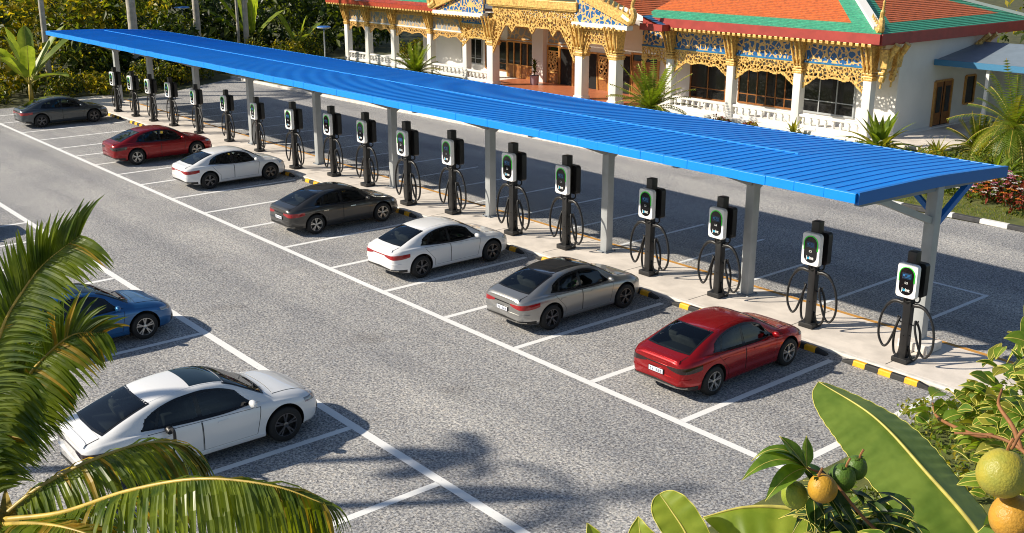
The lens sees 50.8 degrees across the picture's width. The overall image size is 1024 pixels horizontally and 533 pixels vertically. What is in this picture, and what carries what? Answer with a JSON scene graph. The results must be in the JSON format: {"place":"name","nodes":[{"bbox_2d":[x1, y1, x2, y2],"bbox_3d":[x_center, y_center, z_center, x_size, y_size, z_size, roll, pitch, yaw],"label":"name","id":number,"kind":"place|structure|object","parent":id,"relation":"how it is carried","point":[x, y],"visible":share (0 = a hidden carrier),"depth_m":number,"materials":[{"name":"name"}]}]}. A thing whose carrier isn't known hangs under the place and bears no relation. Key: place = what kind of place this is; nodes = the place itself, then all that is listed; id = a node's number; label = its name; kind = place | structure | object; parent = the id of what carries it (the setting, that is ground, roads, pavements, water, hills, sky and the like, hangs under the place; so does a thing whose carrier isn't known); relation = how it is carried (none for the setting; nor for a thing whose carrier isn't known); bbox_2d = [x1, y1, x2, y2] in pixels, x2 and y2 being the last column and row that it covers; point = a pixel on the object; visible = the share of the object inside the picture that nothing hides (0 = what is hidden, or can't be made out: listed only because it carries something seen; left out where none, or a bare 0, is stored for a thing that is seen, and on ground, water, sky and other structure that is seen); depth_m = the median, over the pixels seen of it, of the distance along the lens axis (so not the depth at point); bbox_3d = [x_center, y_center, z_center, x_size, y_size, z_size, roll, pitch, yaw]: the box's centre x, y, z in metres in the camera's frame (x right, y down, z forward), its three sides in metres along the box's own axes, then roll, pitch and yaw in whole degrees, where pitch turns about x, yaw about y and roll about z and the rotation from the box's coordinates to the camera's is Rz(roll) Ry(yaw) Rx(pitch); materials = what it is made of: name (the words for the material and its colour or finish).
{"place":"outdoors","nodes":[
{"label":"outdoors","id":0,"kind":"place"},
{"bbox_2d":[0,0,1023,226],"bbox_3d":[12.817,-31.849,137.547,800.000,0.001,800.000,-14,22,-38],"label":"ground","id":1,"kind":"structure","parent":0,"point":[19,98],"depth_m":94.78,"materials":[{"name":"green plant"}]},
{"bbox_2d":[0,81,15,104],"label":"shrub","id":2,"kind":"object","parent":1,"relation":"on","point":[4,94],"visible":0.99,"depth_m":65.86,"materials":[{"name":"green plant"}]},
{"bbox_2d":[0,25,68,100],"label":"banana plant","id":3,"kind":"object","parent":1,"relation":"on","point":[24,64],"visible":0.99,"depth_m":65.75,"materials":[{"name":"green plant"}]},
{"bbox_2d":[38,0,53,92],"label":"palm tree","id":4,"kind":"object","parent":1,"relation":"on","point":[43,29],"visible":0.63,"depth_m":69.47,"materials":[{"name":"grey plant"}]},
{"bbox_2d":[35,63,85,97],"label":"shrub","id":5,"kind":"object","parent":1,"relation":"on","point":[58,84],"visible":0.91,"depth_m":68.09,"materials":[{"name":"green plant"}]},
{"bbox_2d":[79,70,123,95],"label":"shrub","id":6,"kind":"object","parent":1,"relation":"on","point":[99,84],"visible":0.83,"depth_m":69.17,"materials":[{"name":"green plant"}]},
{"bbox_2d":[109,67,146,92],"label":"shrub","id":7,"kind":"object","parent":1,"relation":"on","point":[141,81],"visible":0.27,"depth_m":71.40,"materials":[{"name":"green plant"}]},
{"bbox_2d":[125,0,141,74],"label":"palm tree","id":8,"kind":"object","parent":1,"relation":"on","point":[131,15],"visible":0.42,"depth_m":73.94,"materials":[{"name":"grey plant"}]},
{"bbox_2d":[129,57,179,88],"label":"shrub","id":9,"kind":"object","parent":1,"relation":"on","point":[161,75],"visible":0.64,"depth_m":72.83,"materials":[{"name":"green plant"}]},
{"bbox_2d":[149,0,182,25],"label":"banana plant","id":10,"kind":"object","parent":1,"relation":"on","point":[161,19],"visible":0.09,"depth_m":85.65,"materials":[{"name":"green plant"}]},
{"bbox_2d":[155,61,191,84],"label":"shrub","id":11,"kind":"object","parent":1,"relation":"on","point":[183,71],"visible":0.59,"depth_m":74.72,"materials":[{"name":"green plant"}]},
{"bbox_2d":[192,0,201,36],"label":"palm tree","id":12,"kind":"object","parent":1,"relation":"on","point":[195,10],"visible":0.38,"depth_m":81.92,"materials":[{"name":"grey plant"}]},
{"bbox_2d":[186,66,213,80],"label":"shrub","id":13,"kind":"object","parent":1,"relation":"on","point":[202,71],"visible":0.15,"depth_m":77.23,"materials":[{"name":"green plant"}]},
{"bbox_2d":[201,0,284,43],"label":"banana plant","id":14,"kind":"object","parent":1,"relation":"on","point":[252,5],"visible":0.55,"depth_m":87.18,"materials":[{"name":"green plant"}]},
{"bbox_2d":[241,0,249,43],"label":"palm tree","id":15,"kind":"object","parent":1,"relation":"on","point":[245,20],"visible":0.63,"depth_m":84.84,"materials":[{"name":"grey plant"}]},
{"bbox_2d":[239,33,274,48],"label":"shrub","id":16,"kind":"object","parent":1,"relation":"on","point":[253,40],"visible":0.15,"depth_m":84.89,"materials":[{"name":"green plant"}]},
{"bbox_2d":[272,39,308,53],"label":"shrub","id":17,"kind":"object","parent":1,"relation":"on","point":[296,48],"visible":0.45,"depth_m":86.45,"materials":[{"name":"green plant"}]},
{"bbox_2d":[278,13,323,42],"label":"banana plant","id":18,"kind":"object","parent":1,"relation":"on","point":[291,34],"visible":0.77,"depth_m":88.02,"materials":[{"name":"green plant"}]},
{"bbox_2d":[290,27,328,55],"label":"shrub","id":19,"kind":"object","parent":1,"relation":"on","point":[311,44],"visible":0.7,"depth_m":88.56,"materials":[{"name":"green plant"}]},
{"bbox_2d":[399,37,422,57],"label":"shrub","id":20,"kind":"object","parent":1,"relation":"on","point":[402,48],"visible":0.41,"depth_m":88.49,"materials":[{"name":"green plant"}]},
{"bbox_2d":[0,79,1023,532],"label":"parking lot","id":21,"kind":"structure","parent":1,"relation":"on","point":[526,443],"depth_m":28.59,"materials":[{"name":"grey asphalt"}]},
{"bbox_2d":[13,95,107,127],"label":"parked car","id":22,"kind":"object","parent":21,"relation":"on","point":[44,111],"visible":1,"depth_m":58.46,"materials":[{"name":"grey paint"}]},
{"bbox_2d":[28,283,172,352],"bbox_3d":[-10.990,1.216,27.201,4.578,1.463,2.205,-14,22,-38],"label":"parked car","id":23,"kind":"object","parent":21,"relation":"on","point":[147,314],"visible":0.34,"depth_m":27.31,"materials":[{"name":"blue paint"}]},
{"bbox_2d":[102,125,211,164],"bbox_3d":[-16.371,-5.776,49.900,4.761,1.517,2.294,-14,22,-38],"label":"parked car","id":24,"kind":"object","parent":21,"relation":"on","point":[138,145],"visible":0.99,"depth_m":48.94,"materials":[{"name":"red paint"}]},
{"bbox_2d":[0,194,351,532],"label":"coconut palm","id":25,"kind":"object","parent":21,"relation":"on","point":[38,383],"visible":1,"depth_m":9.04,"materials":[{"name":"green plant"}]},
{"bbox_2d":[57,366,316,485],"bbox_3d":[-6.364,2.876,21.591,4.944,1.580,2.382,-14,22,-38],"label":"parked car","id":26,"kind":"object","parent":21,"relation":"on","point":[204,410],"visible":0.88,"depth_m":20.88,"materials":[{"name":"white paint"}]},
{"bbox_2d":[171,146,284,188],"bbox_3d":[-11.836,-4.316,45.243,4.578,1.459,2.205,-14,22,-38],"label":"parked car","id":27,"kind":"object","parent":21,"relation":"on","point":[210,168],"visible":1,"depth_m":44.33,"materials":[{"name":"white paint"}]},
{"bbox_2d":[0,202,529,532],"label":"bay lines","id":28,"kind":"object","parent":21,"relation":"on","point":[468,498],"visible":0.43,"depth_m":21.80,"materials":[{"name":"white paint"}]},
{"bbox_2d":[270,182,397,233],"bbox_3d":[-6.300,-2.268,38.566,4.593,1.459,2.205,-14,22,-38],"label":"parked car","id":29,"kind":"object","parent":21,"relation":"on","point":[317,208],"visible":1,"depth_m":37.63,"materials":[{"name":"grey paint"}]},
{"bbox_2d":[367,216,506,277],"bbox_3d":[-2.254,-0.806,33.800,4.578,1.459,2.205,-14,22,-38],"label":"parked car","id":30,"kind":"object","parent":21,"relation":"on","point":[420,247],"visible":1,"depth_m":32.84,"materials":[{"name":"white paint"}]},
{"bbox_2d":[231,76,653,162],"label":"kerb","id":31,"kind":"structure","parent":21,"relation":"on","point":[349,100],"depth_m":64.70,"materials":[{"name":"concrete"}]},
{"bbox_2d":[0,114,938,468],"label":"front bay lines","id":32,"kind":"object","parent":21,"relation":"on","point":[692,416],"visible":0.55,"depth_m":28.50,"materials":[{"name":"white paint"}]},
{"bbox_2d":[108,111,960,391],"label":"island kerb","id":33,"kind":"structure","parent":21,"relation":"on","point":[826,348],"depth_m":27.34,"materials":[{"name":"concrete"}]},
{"bbox_2d":[74,94,1021,394],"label":"charger island","id":34,"kind":"structure","parent":21,"relation":"on","point":[946,364],"depth_m":32.24,"materials":[{"name":"concrete"}]},
{"bbox_2d":[109,67,121,111],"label":"charging post","id":35,"kind":"object","parent":34,"relation":"on","point":[115,77],"visible":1,"depth_m":62.34,"materials":[{"name":"black plastic"}]},
{"bbox_2d":[127,71,139,116],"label":"charging post","id":36,"kind":"object","parent":34,"relation":"on","point":[133,82],"visible":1,"depth_m":60.68,"materials":[{"name":"black plastic"}]},
{"bbox_2d":[144,74,157,121],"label":"charging post","id":37,"kind":"object","parent":34,"relation":"on","point":[150,83],"visible":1,"depth_m":59.11,"materials":[{"name":"black plastic"}]},
{"bbox_2d":[164,77,178,126],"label":"charging post","id":38,"kind":"object","parent":34,"relation":"on","point":[171,90],"visible":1,"depth_m":57.62,"materials":[{"name":"black plastic"}]},
{"bbox_2d":[190,84,203,133],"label":"charging post","id":39,"kind":"object","parent":34,"relation":"on","point":[196,97],"visible":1,"depth_m":55.43,"materials":[{"name":"black plastic"}]},
{"bbox_2d":[220,89,234,141],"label":"charging post","id":40,"kind":"object","parent":34,"relation":"on","point":[226,102],"visible":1,"depth_m":53.25,"materials":[{"name":"black plastic"}]},
{"bbox_2d":[250,97,265,151],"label":"charging post","id":41,"kind":"object","parent":34,"relation":"on","point":[257,111],"visible":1,"depth_m":50.76,"materials":[{"name":"black plastic"}]},
{"bbox_2d":[285,101,304,168],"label":"charging post","id":42,"kind":"object","parent":34,"relation":"on","point":[293,119],"visible":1,"depth_m":46.95,"materials":[{"name":"black plastic"}]},
{"bbox_2d":[323,105,343,176],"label":"charging post","id":43,"kind":"object","parent":34,"relation":"on","point":[332,123],"visible":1,"depth_m":45.46,"materials":[{"name":"black plastic"}]},
{"bbox_2d":[356,112,378,186],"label":"charging post","id":44,"kind":"object","parent":34,"relation":"on","point":[366,130],"visible":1,"depth_m":43.60,"materials":[{"name":"black plastic"}]},
{"bbox_2d":[395,121,420,205],"bbox_3d":[-3.924,-3.908,40.726,0.642,3.179,1.722,-13,22,-37],"label":"charging post","id":45,"kind":"object","parent":34,"relation":"on","point":[407,137],"visible":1,"depth_m":40.51,"materials":[{"name":"black plastic"}]},
{"bbox_2d":[439,129,466,214],"bbox_3d":[-2.151,-3.456,39.402,0.625,3.091,1.675,-14,22,-38],"label":"charging post","id":46,"kind":"object","parent":34,"relation":"on","point":[452,150],"visible":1,"depth_m":39.20,"materials":[{"name":"black plastic"}]},
{"bbox_2d":[496,142,529,235],"bbox_3d":[0.069,-2.645,36.631,0.640,3.167,1.716,-14,22,-39],"label":"charging post","id":47,"kind":"object","parent":34,"relation":"on","point":[514,165],"visible":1,"depth_m":36.44,"materials":[{"name":"black plastic"}]},
{"bbox_2d":[46,29,1007,354],"bbox_3d":[-7.230,-6.174,45.902,6.851,4.480,54.768,-14,22,-38],"label":"carport canopy","id":48,"kind":"object","parent":34,"relation":"on","point":[754,159],"visible":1,"depth_m":32.39,"materials":[{"name":"blue metal"}]},
{"bbox_2d":[549,154,583,250],"bbox_3d":[1.800,-2.088,34.945,0.625,3.091,1.675,-13,21,-37],"label":"charging post","id":49,"kind":"object","parent":34,"relation":"on","point":[567,178],"visible":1,"depth_m":34.76,"materials":[{"name":"black plastic"}]},
{"bbox_2d":[123,99,1014,363],"bbox_3d":[-5.586,-3.891,46.083,0.150,0.001,58.600,-14,22,-38],"label":"orange edge line","id":50,"kind":"object","parent":34,"relation":"on","point":[944,342],"visible":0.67,"depth_m":33.50,"materials":[{"name":"paint"}]},
{"bbox_2d":[629,177,669,276],"bbox_3d":[4.162,-1.196,32.252,0.599,2.966,1.607,-14,22,-38],"label":"charging post","id":51,"kind":"object","parent":34,"relation":"on","point":[652,199],"visible":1,"depth_m":32.07,"materials":[{"name":"black plastic"}]},
{"bbox_2d":[697,195,740,298],"bbox_3d":[5.875,-0.557,30.276,0.587,2.903,1.572,-13,21,-37],"label":"charging post","id":52,"kind":"object","parent":34,"relation":"on","point":[722,227],"visible":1,"depth_m":30.11,"materials":[{"name":"black plastic"}]},
{"bbox_2d":[786,219,837,329],"bbox_3d":[7.836,0.193,27.915,0.576,2.852,1.545,-14,22,-39],"label":"charging post","id":53,"kind":"object","parent":34,"relation":"on","point":[817,242],"visible":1,"depth_m":27.74,"materials":[{"name":"black plastic"}]},
{"bbox_2d":[877,249,934,364],"bbox_3d":[9.441,0.952,25.600,0.558,2.760,1.495,-14,22,-38],"label":"charging post","id":54,"kind":"object","parent":34,"relation":"on","point":[913,274],"visible":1,"depth_m":25.42,"materials":[{"name":"black plastic"}]},
{"bbox_2d":[486,256,638,329],"bbox_3d":[1.493,0.512,29.505,4.593,1.459,2.205,-14,22,-38],"label":"parked car","id":55,"kind":"object","parent":21,"relation":"on","point":[549,293],"visible":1,"depth_m":28.52,"materials":[{"name":"silver metal"}]},
{"bbox_2d":[175,107,988,320],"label":"bay lines","id":56,"kind":"object","parent":21,"relation":"on","point":[934,316],"visible":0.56,"depth_m":35.55,"materials":[{"name":"paint"}]},
{"bbox_2d":[586,490,709,532],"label":"banana plant","id":57,"kind":"object","parent":21,"relation":"on","point":[672,511],"visible":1,"depth_m":6.42,"materials":[{"name":"green plant"}]},
{"bbox_2d":[671,302,701,311],"bbox_3d":[5.247,1.250,29.387,0.170,0.125,2.285,-14,22,-38],"label":"wheel stop","id":58,"kind":"object","parent":21,"relation":"on","point":[688,307],"visible":0.38,"depth_m":29.80,"materials":[{"name":"yellow concrete"}]},
{"bbox_2d":[634,306,800,394],"bbox_3d":[4.973,1.746,25.482,4.593,1.459,2.205,-14,22,-38],"label":"parked car","id":59,"kind":"object","parent":21,"relation":"on","point":[708,350],"visible":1,"depth_m":24.48,"materials":[{"name":"red paint"}]},
{"bbox_2d":[799,341,827,355],"bbox_3d":[7.020,1.874,27.353,0.170,0.125,2.285,-14,22,-38],"label":"wheel stop","id":60,"kind":"object","parent":21,"relation":"on","point":[811,348],"visible":0.34,"depth_m":26.77,"materials":[{"name":"concrete"}]},
{"bbox_2d":[703,505,994,532],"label":"banana plant","id":61,"kind":"object","parent":21,"relation":"on","point":[754,519],"visible":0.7,"depth_m":6.50,"materials":[{"name":"green plant"}]},
{"bbox_2d":[742,306,1023,532],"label":"fruit tree","id":62,"kind":"object","parent":21,"relation":"on","point":[998,472],"visible":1,"depth_m":5.45,"materials":[{"name":"green plant"}]},
{"bbox_2d":[842,359,929,390],"bbox_3d":[8.783,2.494,25.329,0.170,0.125,2.285,-14,22,-38],"label":"wheel stop","id":63,"kind":"object","parent":21,"relation":"on","point":[889,374],"visible":0.94,"depth_m":25.23,"materials":[{"name":"black rubber"}]},
{"bbox_2d":[812,382,987,532],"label":"banana leaf","id":64,"kind":"object","parent":21,"relation":"on","point":[903,458],"visible":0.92,"depth_m":7.55,"materials":[{"name":"green plant"}]},
{"bbox_2d":[0,0,1023,95],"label":"woodland","id":65,"kind":"object","parent":1,"relation":"on","point":[294,14],"visible":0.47,"depth_m":78.18,"materials":[{"name":"green plant"}]},
{"bbox_2d":[236,65,1023,225],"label":"verge","id":66,"kind":"structure","parent":1,"relation":"on","point":[1016,220],"depth_m":40.92,"materials":[{"name":"green plant"}]},
{"bbox_2d":[391,41,441,74],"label":"cycad","id":67,"kind":"object","parent":66,"relation":"on","point":[416,64],"visible":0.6,"depth_m":74.32,"materials":[{"name":"green plant"}]},
{"bbox_2d":[606,59,701,114],"bbox_3d":[7.438,-8.950,58.079,5.003,4.323,5.102,-14,22,-38],"label":"cycad","id":68,"kind":"object","parent":66,"relation":"on","point":[649,96],"visible":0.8,"depth_m":57.77,"materials":[{"name":"green plant"}]},
{"bbox_2d":[835,110,917,148],"bbox_3d":[17.314,-5.883,50.844,3.846,3.019,3.504,-5,18,-16],"label":"cycad","id":69,"kind":"object","parent":66,"relation":"on","point":[877,132],"visible":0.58,"depth_m":50.49,"materials":[{"name":"green plant"}]},
{"bbox_2d":[917,144,950,156],"bbox_3d":[19.024,-4.884,48.428,2.275,1.205,1.893,-8,19,-25],"label":"garden shrub","id":70,"kind":"object","parent":66,"relation":"on","point":[935,152],"visible":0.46,"depth_m":48.40,"materials":[{"name":"green plant"}]},
{"bbox_2d":[945,111,998,154],"bbox_3d":[21.953,-5.830,51.015,3.578,3.112,3.321,-14,22,-38],"label":"cycad","id":71,"kind":"object","parent":66,"relation":"on","point":[976,127],"visible":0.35,"depth_m":50.77,"materials":[{"name":"green plant"}]},
{"bbox_2d":[946,144,998,163],"bbox_3d":[20.182,-4.621,47.561,2.416,1.378,2.131,7,18,21],"label":"garden shrub","id":72,"kind":"object","parent":66,"relation":"on","point":[968,154],"visible":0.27,"depth_m":47.46,"materials":[{"name":"green plant"}]},
{"bbox_2d":[944,178,1000,198],"bbox_3d":[18.020,-3.296,42.708,2.830,1.618,2.930,-14,22,-38],"label":"flower bush","id":73,"kind":"object","parent":66,"relation":"on","point":[953,190],"visible":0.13,"depth_m":42.08,"materials":[{"name":"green plant"}]},
{"bbox_2d":[951,149,1000,163],"bbox_3d":[19.774,-4.220,45.960,2.588,1.467,2.316,4,18,14],"label":"garden shrub","id":74,"kind":"object","parent":66,"relation":"on","point":[981,156],"visible":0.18,"depth_m":46.11,"materials":[{"name":"green plant"}]},
{"bbox_2d":[947,58,1023,169],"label":"fan palm","id":75,"kind":"object","parent":66,"relation":"on","point":[1011,136],"visible":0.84,"depth_m":47.46,"materials":[{"name":"green plant"}]},
{"bbox_2d":[964,170,1023,205],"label":"flower bush","id":76,"kind":"object","parent":66,"relation":"on","point":[1002,187],"visible":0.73,"depth_m":40.91,"materials":[{"name":"red plant"}]},
{"bbox_2d":[972,147,1023,181],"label":"cycad","id":77,"kind":"object","parent":66,"relation":"on","point":[997,161],"visible":0.19,"depth_m":44.16,"materials":[{"name":"green plant"}]},
{"bbox_2d":[995,181,1023,216],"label":"flower bush","id":78,"kind":"object","parent":66,"relation":"on","point":[1018,202],"visible":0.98,"depth_m":39.74,"materials":[{"name":"red plant"}]},
{"bbox_2d":[325,0,1023,142],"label":"temple hall","id":79,"kind":"structure","parent":1,"relation":"on","point":[829,68],"depth_m":59.52,"materials":[{"name":"paint"}]},
{"bbox_2d":[461,38,482,64],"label":"window","id":80,"kind":"structure","parent":79,"relation":"in","point":[476,44],"depth_m":78.91,"materials":[{"name":"black glass"}]},
{"bbox_2d":[485,40,505,70],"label":"window","id":81,"kind":"structure","parent":79,"relation":"in","point":[503,43],"depth_m":76.79,"materials":[{"name":"black glass"}]},
{"bbox_2d":[506,40,531,79],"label":"door","id":82,"kind":"structure","parent":79,"relation":"in","point":[518,53],"depth_m":75.41,"materials":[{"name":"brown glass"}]},
{"bbox_2d":[530,58,539,84],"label":"potted plant","id":83,"kind":"object","parent":79,"relation":"on","point":[534,79],"visible":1,"depth_m":71.96,"materials":[{"name":"green plant"}]},
{"bbox_2d":[547,45,560,83],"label":"door","id":84,"kind":"structure","parent":79,"relation":"in","point":[551,77],"depth_m":72.82,"materials":[{"name":"brown wood"}]},
{"bbox_2d":[558,47,573,85],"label":"door","id":85,"kind":"structure","parent":79,"relation":"in","point":[565,76],"depth_m":71.87,"materials":[{"name":"black"}]},
{"bbox_2d":[589,51,598,89],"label":"door","id":86,"kind":"structure","parent":79,"relation":"in","point":[593,58],"depth_m":69.93,"materials":[{"name":"black"}]},
{"bbox_2d":[597,53,608,90],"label":"door","id":87,"kind":"structure","parent":79,"relation":"in","point":[602,84],"depth_m":69.32,"materials":[{"name":"brown wood"}]},
{"bbox_2d":[623,54,631,94],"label":"door","id":88,"kind":"structure","parent":79,"relation":"in","point":[627,64],"depth_m":67.68,"materials":[{"name":"black wood"}]},
{"bbox_2d":[630,52,659,95],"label":"door","id":89,"kind":"structure","parent":79,"relation":"in","point":[636,59],"depth_m":66.75,"materials":[{"name":"brown wood"}]},
{"bbox_2d":[689,58,726,101],"bbox_3d":[11.433,-10.873,62.823,0.100,2.290,2.740,-14,22,-38],"label":"window","id":90,"kind":"structure","parent":79,"relation":"in","point":[709,83],"depth_m":62.89,"materials":[{"name":"black glass"}]},
{"bbox_2d":[737,63,793,109],"bbox_3d":[14.105,-10.004,59.734,0.100,2.240,3.890,-14,22,-38],"label":"window","id":91,"kind":"structure","parent":79,"relation":"in","point":[762,88],"depth_m":59.82,"materials":[{"name":"black glass"}]},
{"bbox_2d":[803,71,856,118],"bbox_3d":[16.666,-9.079,56.804,0.100,2.190,3.290,-14,22,-38],"label":"window","id":92,"kind":"structure","parent":79,"relation":"in","point":[831,97],"depth_m":56.73,"materials":[{"name":"black glass"}]},
{"bbox_2d":[929,78,953,126],"bbox_3d":[22.630,-8.650,56.769,1.800,2.400,0.120,-14,22,-38],"label":"door","id":93,"kind":"structure","parent":79,"relation":"in","point":[943,89],"depth_m":56.70,"materials":[{"name":"brown wood"}]},
{"bbox_2d":[962,74,976,104],"bbox_3d":[24.742,-9.596,58.319,1.100,1.600,0.120,-14,22,-38],"label":"window","id":94,"kind":"structure","parent":79,"relation":"in","point":[970,79],"depth_m":58.32,"materials":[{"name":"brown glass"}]},
{"bbox_2d":[654,162,1023,231],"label":"striped kerb","id":95,"kind":"structure","parent":1,"relation":"on","point":[999,224],"depth_m":38.78,"materials":[{"name":"white paint"}]},
{"bbox_2d":[891,121,1002,151],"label":"side walkway","id":96,"kind":"structure","parent":1,"relation":"on","point":[920,138],"depth_m":53.84,"materials":[{"name":"concrete"}]},
{"bbox_2d":[934,42,1023,124],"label":"porch awning","id":97,"kind":"object","parent":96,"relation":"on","point":[989,57],"visible":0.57,"depth_m":54.66,"materials":[{"name":"blue"}]},
{"bbox_2d":[986,71,1023,121],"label":"annex","id":98,"kind":"object","parent":1,"relation":"on","point":[1001,76],"visible":0.1,"depth_m":58.54,"materials":[{"name":"white"}]},
{"bbox_2d":[708,414,1023,532],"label":"bank","id":99,"kind":"structure","parent":0,"point":[984,502],"depth_m":20.90,"materials":[{"name":"green plant"}]},
{"bbox_2d":[842,462,906,525],"bbox_3d":[6.418,4.278,18.542,2.461,1.184,2.440,9,19,27],"label":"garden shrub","id":100,"kind":"object","parent":99,"relation":"on","point":[873,492],"visible":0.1,"depth_m":18.97,"materials":[{"name":"green plant"}]},
{"bbox_2d":[897,389,1013,453],"bbox_3d":[8.966,3.242,21.982,2.202,1.247,2.298,-14,22,-38],"label":"garden shrub","id":101,"kind":"object","parent":99,"relation":"on","point":[933,420],"visible":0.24,"depth_m":22.05,"materials":[{"name":"green plant"}]},
{"bbox_2d":[929,437,994,498],"bbox_3d":[7.772,3.806,20.375,2.642,1.266,2.262,0,17,-1],"label":"garden shrub","id":102,"kind":"object","parent":99,"relation":"on","point":[958,467],"visible":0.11,"depth_m":20.09,"materials":[{"name":"green plant"}]},
{"bbox_2d":[897,173,1023,221],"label":"lawn grass","id":103,"kind":"structure","parent":0,"point":[962,206],"depth_m":40.23,"materials":[{"name":"green plant"}]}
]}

